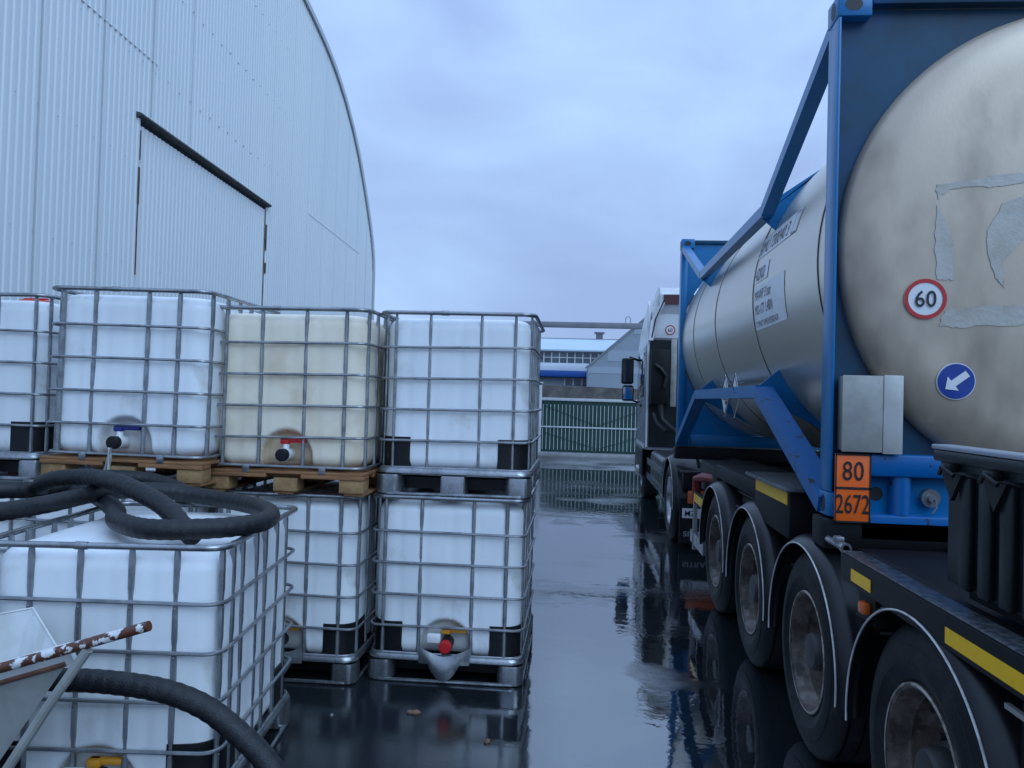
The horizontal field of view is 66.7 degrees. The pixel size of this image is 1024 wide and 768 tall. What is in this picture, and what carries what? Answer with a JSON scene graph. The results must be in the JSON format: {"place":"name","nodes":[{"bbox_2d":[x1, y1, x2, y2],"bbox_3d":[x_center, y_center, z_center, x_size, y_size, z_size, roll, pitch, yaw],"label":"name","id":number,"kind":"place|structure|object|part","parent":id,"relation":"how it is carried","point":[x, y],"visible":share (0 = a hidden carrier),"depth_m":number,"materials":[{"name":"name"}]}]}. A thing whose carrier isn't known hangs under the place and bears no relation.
{"place":"outdoors","nodes":[
{"label":"outdoors","id":0,"kind":"place"},
{"bbox_2d":[248,451,871,767],"bbox_3d":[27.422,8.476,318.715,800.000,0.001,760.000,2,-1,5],"label":"wet yard ground","id":1,"kind":"structure","parent":0,"point":[638,657],"depth_m":4.80,"materials":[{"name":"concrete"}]},
{"bbox_2d":[0,472,30,558],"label":"caged tank","id":2,"kind":"object","parent":1,"relation":"on","point":[7,525],"visible":0.02,"depth_m":4.93,"materials":[{"name":"white plastic"}]},
{"bbox_2d":[0,292,92,479],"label":"caged tank","id":3,"kind":"object","parent":2,"relation":"on","point":[29,334],"visible":0.41,"depth_m":5.03,"materials":[{"name":"white plastic"}]},
{"bbox_2d":[0,607,151,767],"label":"wheelbarrow","id":4,"kind":"object","parent":1,"relation":"on","point":[35,659],"visible":1,"depth_m":2.55,"materials":[{"name":"paint"}]},
{"bbox_2d":[22,468,247,538],"bbox_3d":[-2.453,1.204,5.197,1.009,1.226,1.238,2,-1,5],"label":"caged tank","id":5,"kind":"object","parent":1,"relation":"on","point":[46,530],"visible":0.03,"depth_m":4.68,"materials":[{"name":"white plastic"}]},
{"bbox_2d":[39,285,279,485],"bbox_3d":[-2.266,0.015,5.185,1.029,1.166,1.238,2,-1,4],"label":"caged tank","id":6,"kind":"object","parent":5,"relation":"on","point":[138,382],"visible":0.82,"depth_m":4.65,"materials":[{"name":"white plastic"}]},
{"bbox_2d":[103,447,111,469],"bbox_3d":[-2.327,0.442,4.507,0.062,0.150,0.050,1,-1,32],"label":"plastic scrap","id":7,"kind":"object","parent":6,"relation":"hanging from","point":[108,462],"visible":0.84,"depth_m":4.51,"materials":[{"name":"white plastic"}]},
{"bbox_2d":[0,501,297,767],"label":"caged tank","id":8,"kind":"object","parent":1,"relation":"on","point":[213,610],"visible":0.86,"depth_m":3.13,"materials":[{"name":"white plastic"}]},
{"bbox_2d":[0,470,187,503],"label":"hose","id":9,"kind":"object","parent":8,"relation":"on","point":[18,490],"visible":0.4,"depth_m":4.16,"materials":[{"name":"rubber"}]},
{"bbox_2d":[0,469,279,544],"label":"hose","id":10,"kind":"object","parent":8,"relation":"on","point":[104,491],"visible":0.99,"depth_m":3.54,"materials":[{"name":"rubber"}]},
{"bbox_2d":[48,668,286,767],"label":"hose","id":11,"kind":"object","parent":1,"relation":"on","point":[253,747],"visible":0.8,"depth_m":2.81,"materials":[{"name":"rubber"}]},
{"bbox_2d":[0,0,374,482],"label":"hangar","id":12,"kind":"structure","parent":1,"relation":"on","point":[212,145],"depth_m":11.68,"materials":[{"name":"grey metal"}]},
{"bbox_2d":[134,126,264,469],"bbox_3d":[-4.998,-0.807,12.786,0.016,5.280,4.685,2,-1,2],"label":"door","id":13,"kind":"structure","parent":12,"relation":"in","point":[182,236],"depth_m":12.10,"materials":[{"name":"white metal"}]},
{"bbox_2d":[215,480,384,684],"bbox_3d":[-1.390,1.266,5.375,1.009,1.171,1.238,2,-1,5],"label":"caged tank","id":14,"kind":"object","parent":1,"relation":"on","point":[331,579],"visible":0.41,"depth_m":4.83,"materials":[{"name":"white plastic"}]},
{"bbox_2d":[205,305,394,496],"bbox_3d":[-1.335,0.108,5.324,1.034,1.152,1.238,2,-1,5],"label":"caged tank","id":15,"kind":"object","parent":14,"relation":"on","point":[301,403],"visible":0.86,"depth_m":4.79,"materials":[{"name":"plastic"}]},
{"bbox_2d":[407,709,420,714],"bbox_3d":[-0.551,1.848,4.386,0.075,0.014,0.042,1,-1,19],"label":"wet leaf","id":16,"kind":"object","parent":1,"relation":"on","point":[415,712],"visible":1,"depth_m":4.38,"materials":[{"name":"brown plant"}]},
{"bbox_2d":[368,487,535,686],"bbox_3d":[-0.363,1.297,5.416,1.009,1.168,1.238,2,-1,5],"label":"caged tank","id":17,"kind":"object","parent":1,"relation":"on","point":[453,588],"visible":0.95,"depth_m":4.88,"materials":[{"name":"white plastic"}]},
{"bbox_2d":[377,310,544,498],"bbox_3d":[-0.309,0.137,5.452,1.009,1.168,1.204,2,-1,5],"label":"caged tank","id":18,"kind":"object","parent":17,"relation":"on","point":[461,414],"visible":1,"depth_m":4.90,"materials":[{"name":"white plastic"}]},
{"bbox_2d":[538,451,634,458],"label":"kerb","id":19,"kind":"structure","parent":1,"relation":"on","point":[590,455],"depth_m":24.49,"materials":[{"name":"concrete"}]},
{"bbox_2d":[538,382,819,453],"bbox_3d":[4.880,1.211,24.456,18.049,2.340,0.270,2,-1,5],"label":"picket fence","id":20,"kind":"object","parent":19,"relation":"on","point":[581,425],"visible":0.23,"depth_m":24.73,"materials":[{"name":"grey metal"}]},
{"bbox_2d":[621,288,791,542],"bbox_3d":[3.530,0.190,12.738,3.180,3.889,6.590,2,-1,5],"label":"tractor truck","id":21,"kind":"object","parent":1,"relation":"on","point":[663,472],"visible":0.32,"depth_m":13.71,"materials":[{"name":"white paint"}]},
{"bbox_3d":[2.461,0.210,14.893,0.040,1.750,1.860,2,-1,5],"label":"door","id":22,"kind":"part","parent":21,"relation":"part of","materials":[{"name":"paint"}]},
{"bbox_2d":[673,446,1023,767],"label":"semi trailer","id":23,"kind":"object","parent":1,"relation":"on","point":[890,653],"visible":0.78,"depth_m":3.53,"materials":[{"name":"metal"}]},
{"bbox_2d":[675,0,1023,541],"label":"tank container","id":24,"kind":"object","parent":23,"relation":"on","point":[854,315],"visible":0.98,"depth_m":3.80,"materials":[{"name":"metal"}]},
{"bbox_2d":[932,444,1023,625],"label":"ribbed bin","id":25,"kind":"object","parent":23,"relation":"on","point":[985,491],"visible":1,"depth_m":2.38,"materials":[{"name":"black plastic"}]},
{"bbox_2d":[309,0,833,338],"label":"sky","id":26,"kind":"structure","parent":0,"point":[553,160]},
{"bbox_2d":[540,332,617,386],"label":"factory building","id":27,"kind":"structure","parent":0,"point":[565,361],"depth_m":60.07,"materials":[{"name":"paint"}]},
{"bbox_2d":[543,351,550,362],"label":"window","id":28,"kind":"structure","parent":27,"relation":"in","point":[546,355],"depth_m":60.24,"materials":[{"name":"grey glass"}]},
{"bbox_2d":[551,352,558,362],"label":"window","id":29,"kind":"structure","parent":27,"relation":"in","point":[554,355],"depth_m":60.18,"materials":[{"name":"glass"}]},
{"bbox_2d":[559,352,566,362],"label":"window","id":30,"kind":"structure","parent":27,"relation":"in","point":[562,355],"depth_m":60.14,"materials":[{"name":"glass"}]},
{"bbox_2d":[564,377,571,384],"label":"window","id":31,"kind":"structure","parent":27,"relation":"in","point":[567,381],"depth_m":59.89,"materials":[{"name":"glass"}]},
{"bbox_2d":[567,352,574,362],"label":"window","id":32,"kind":"structure","parent":27,"relation":"in","point":[570,356],"depth_m":60.08,"materials":[{"name":"glass"}]},
{"bbox_2d":[572,378,580,385],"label":"window","id":33,"kind":"structure","parent":27,"relation":"in","point":[576,381],"depth_m":59.83,"materials":[{"name":"grey glass"}]},
{"bbox_2d":[574,352,581,362],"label":"window","id":34,"kind":"structure","parent":27,"relation":"in","point":[578,356],"depth_m":60.04,"materials":[{"name":"glass"}]},
{"bbox_2d":[581,378,585,385],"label":"window","id":35,"kind":"structure","parent":27,"relation":"in","point":[583,380],"depth_m":59.79,"materials":[{"name":"grey glass"}]},
{"bbox_2d":[582,352,589,363],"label":"window","id":36,"kind":"structure","parent":27,"relation":"in","point":[585,356],"depth_m":59.98,"materials":[{"name":"grey glass"}]},
{"bbox_2d":[590,352,597,362],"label":"window","id":37,"kind":"structure","parent":27,"relation":"in","point":[593,356],"depth_m":59.93,"materials":[{"name":"grey glass"}]},
{"bbox_2d":[538,456,634,471],"bbox_3d":[5.856,2.359,21.934,20.000,0.001,4.400,2,-1,5],"label":"concrete apron","id":38,"kind":"object","parent":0,"point":[586,463],"depth_m":22.06,"materials":[{"name":"grey concrete"}]},
{"bbox_2d":[523,316,642,328],"bbox_3d":[4.263,0.149,23.724,13.600,4.401,0.160,2,-1,5],"label":"overhead pipe","id":39,"kind":"object","parent":38,"relation":"on","point":[625,325],"visible":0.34,"depth_m":23.85,"materials":[{"name":"metal"}]},
{"bbox_2d":[542,385,636,399],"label":"old wall","id":40,"kind":"structure","parent":0,"point":[549,391],"depth_m":31.87,"materials":[{"name":"grey concrete"}]},
{"bbox_2d":[585,281,703,388],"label":"grey shed","id":41,"kind":"structure","parent":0,"point":[604,369],"depth_m":49.64,"materials":[{"name":"grey metal"}]}
]}

